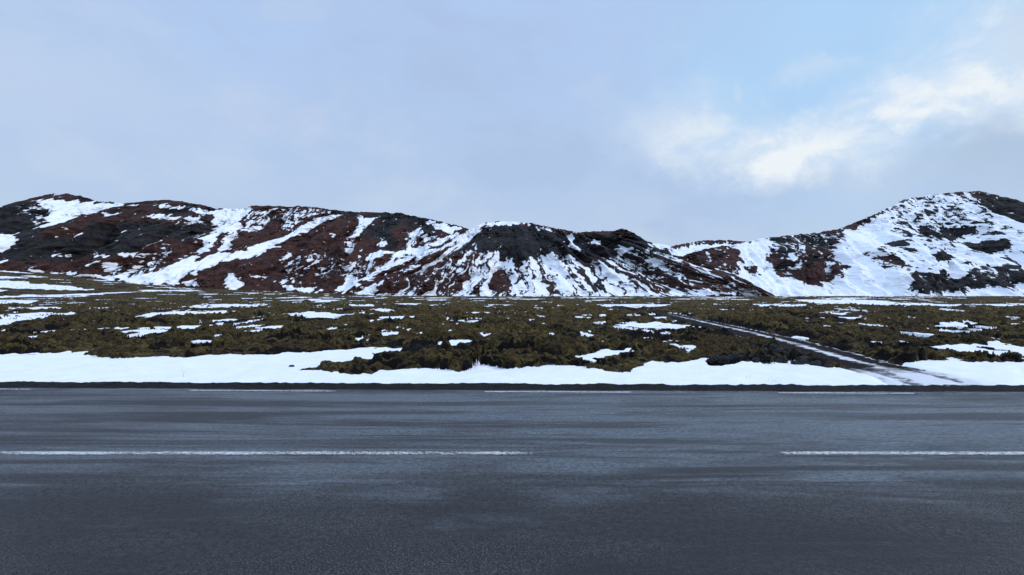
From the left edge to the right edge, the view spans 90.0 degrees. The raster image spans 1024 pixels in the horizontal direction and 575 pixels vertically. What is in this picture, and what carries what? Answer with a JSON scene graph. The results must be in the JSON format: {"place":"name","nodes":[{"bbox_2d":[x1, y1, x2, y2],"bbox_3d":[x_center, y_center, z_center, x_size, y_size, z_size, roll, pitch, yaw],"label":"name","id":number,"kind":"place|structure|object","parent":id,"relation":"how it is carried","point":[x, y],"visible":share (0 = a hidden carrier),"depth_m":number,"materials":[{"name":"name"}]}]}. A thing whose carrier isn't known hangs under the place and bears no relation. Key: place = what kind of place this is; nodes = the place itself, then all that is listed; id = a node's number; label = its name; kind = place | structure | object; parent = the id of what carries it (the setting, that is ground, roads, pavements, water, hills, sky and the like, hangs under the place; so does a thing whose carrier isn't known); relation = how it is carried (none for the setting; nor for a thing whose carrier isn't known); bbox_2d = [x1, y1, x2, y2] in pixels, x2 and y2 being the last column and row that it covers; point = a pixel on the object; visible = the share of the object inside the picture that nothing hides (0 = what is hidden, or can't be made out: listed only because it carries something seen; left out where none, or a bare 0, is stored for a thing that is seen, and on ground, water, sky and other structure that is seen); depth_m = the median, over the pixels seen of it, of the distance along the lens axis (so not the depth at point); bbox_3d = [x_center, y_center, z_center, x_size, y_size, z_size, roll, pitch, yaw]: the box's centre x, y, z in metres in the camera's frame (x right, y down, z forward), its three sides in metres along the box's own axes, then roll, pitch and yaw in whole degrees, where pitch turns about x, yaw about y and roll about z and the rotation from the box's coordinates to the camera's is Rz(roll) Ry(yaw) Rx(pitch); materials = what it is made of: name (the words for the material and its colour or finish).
{"place":"outdoors","nodes":[
{"label":"outdoors","id":0,"kind":"place"},
{"bbox_2d":[0,193,567,293],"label":"hill","id":1,"kind":"structure","parent":0,"point":[300,249],"depth_m":258.01,"materials":[{"name":"soil"}]},
{"bbox_2d":[0,388,1023,574],"bbox_3d":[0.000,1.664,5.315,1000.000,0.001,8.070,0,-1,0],"label":"road","id":2,"kind":"structure","parent":0,"point":[629,482],"depth_m":4.32,"materials":[{"name":"grey asphalt"}]},
{"bbox_2d":[190,390,327,390],"bbox_3d":[-4.112,1.698,8.432,2.514,0.001,0.098,0,-1,2],"label":"edge line marking","id":3,"kind":"object","parent":2,"relation":"on","point":[254,390],"visible":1,"depth_m":8.44,"materials":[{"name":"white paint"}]},
{"bbox_2d":[1,451,533,454],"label":"line marking","id":4,"kind":"object","parent":2,"relation":"on","point":[184,452],"visible":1,"depth_m":5.14,"materials":[{"name":"white paint"}]},
{"bbox_2d":[485,391,626,392],"bbox_3d":[0.747,1.696,8.329,2.448,0.001,0.091,0,-1,1],"label":"edge line marking","id":5,"kind":"object","parent":2,"relation":"on","point":[541,391],"visible":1,"depth_m":8.35,"materials":[{"name":"white paint"}]},
{"bbox_2d":[778,392,913,393],"bbox_3d":[5.367,1.695,8.230,2.232,0.001,0.095,0,-1,1],"label":"edge line marking","id":6,"kind":"object","parent":2,"relation":"on","point":[837,392],"visible":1,"depth_m":8.27,"materials":[{"name":"white paint"}]},
{"bbox_2d":[783,451,1023,454],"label":"line marking","id":7,"kind":"object","parent":2,"relation":"on","point":[905,453],"visible":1,"depth_m":5.14,"materials":[{"name":"white paint"}]},
{"bbox_2d":[0,271,1023,374],"bbox_3d":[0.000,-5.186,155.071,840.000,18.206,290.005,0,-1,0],"label":"lava field","id":8,"kind":"structure","parent":0,"point":[48,313],"depth_m":24.66,"materials":[{"name":"green plant"}]},
{"bbox_2d":[0,337,1023,385],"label":"snow bank","id":9,"kind":"structure","parent":8,"relation":"on","point":[67,366],"depth_m":10.32,"materials":[{"name":"snow"}]},
{"bbox_2d":[708,355,718,365],"bbox_3d":[4.837,1.726,12.244,0.241,0.226,0.381,6,29,44],"label":"lava rock","id":10,"kind":"object","parent":9,"relation":"on","point":[712,360],"visible":0.96,"depth_m":12.15,"materials":[{"name":"black stone"}]},
{"bbox_2d":[774,355,787,362],"bbox_3d":[6.179,1.702,11.758,0.358,0.269,0.303,-26,-2,-13],"label":"lava rock","id":11,"kind":"object","parent":9,"relation":"on","point":[781,359],"visible":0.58,"depth_m":11.70,"materials":[{"name":"black stone"}]},
{"bbox_2d":[790,360,803,364],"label":"lava rock","id":12,"kind":"object","parent":9,"relation":"on","point":[796,362],"visible":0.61,"depth_m":11.38,"materials":[{"name":"black stone"}]},
{"bbox_2d":[796,356,810,363],"bbox_3d":[6.659,1.712,11.623,0.396,0.315,0.397,0,-1,35],"label":"lava rock","id":13,"kind":"object","parent":9,"relation":"on","point":[805,359],"visible":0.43,"depth_m":11.53,"materials":[{"name":"grey stone"}]},
{"bbox_2d":[809,360,821,366],"bbox_3d":[6.627,1.721,11.183,0.240,0.273,0.249,1,-1,-41],"label":"lava rock","id":14,"kind":"object","parent":9,"relation":"on","point":[816,363],"visible":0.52,"depth_m":11.15,"materials":[{"name":"black stone"}]},
{"bbox_2d":[718,356,729,365],"bbox_3d":[4.947,1.716,11.973,0.244,0.254,0.397,0,-1,6],"label":"lava rock","id":15,"kind":"object","parent":8,"relation":"on","point":[723,360],"visible":0.92,"depth_m":11.87,"materials":[{"name":"black stone"}]},
{"bbox_2d":[729,354,742,363],"bbox_3d":[5.386,1.725,12.334,0.326,0.273,0.312,0,-1,14],"label":"lava rock","id":16,"kind":"object","parent":8,"relation":"on","point":[736,358],"visible":0.86,"depth_m":12.23,"materials":[{"name":"black stone"}]},
{"bbox_2d":[752,357,759,361],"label":"lava rock","id":17,"kind":"object","parent":8,"relation":"on","point":[754,359],"visible":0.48,"depth_m":11.79,"materials":[{"name":"black stone"}]},
{"bbox_2d":[762,354,775,362],"bbox_3d":[6.091,1.707,12.104,0.351,0.279,0.310,0,-1,30],"label":"lava rock","id":18,"kind":"object","parent":8,"relation":"on","point":[767,358],"visible":0.54,"depth_m":12.02,"materials":[{"name":"black stone"}]},
{"bbox_2d":[769,344,781,349],"bbox_3d":[7.464,1.739,14.497,0.290,0.249,0.384,-4,23,-46],"label":"lava rock","id":19,"kind":"object","parent":8,"relation":"on","point":[773,346],"visible":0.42,"depth_m":14.45,"materials":[{"name":"black stone"}]},
{"bbox_2d":[778,349,789,353],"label":"lava rock","id":20,"kind":"object","parent":8,"relation":"on","point":[782,351],"visible":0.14,"depth_m":12.76,"materials":[{"name":"black stone"}]},
{"bbox_2d":[0,381,1023,391],"bbox_3d":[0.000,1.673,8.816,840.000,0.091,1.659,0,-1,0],"label":"gravel verge","id":21,"kind":"structure","parent":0,"point":[600,387],"depth_m":8.65,"materials":[{"name":"black gravel"}]},
{"bbox_2d":[0,0,1023,245],"label":"sky","id":22,"kind":"structure","parent":0,"point":[665,122],"materials":[{"name":"blue"}]},
{"bbox_2d":[331,221,774,295],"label":"hill","id":23,"kind":"structure","parent":0,"point":[531,259],"depth_m":222.95,"materials":[{"name":"white snow"}]},
{"bbox_2d":[647,240,746,255],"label":"hill","id":24,"kind":"structure","parent":0,"point":[683,249],"depth_m":390.59,"materials":[{"name":"white snow"}]},
{"bbox_2d":[613,306,984,385],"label":"dirt track","id":25,"kind":"structure","parent":0,"point":[887,372],"depth_m":11.87,"materials":[{"name":"white snow"}]},
{"bbox_2d":[643,191,1023,295],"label":"hill","id":26,"kind":"structure","parent":0,"point":[962,243],"depth_m":246.52,"materials":[{"name":"white snow"}]}
]}

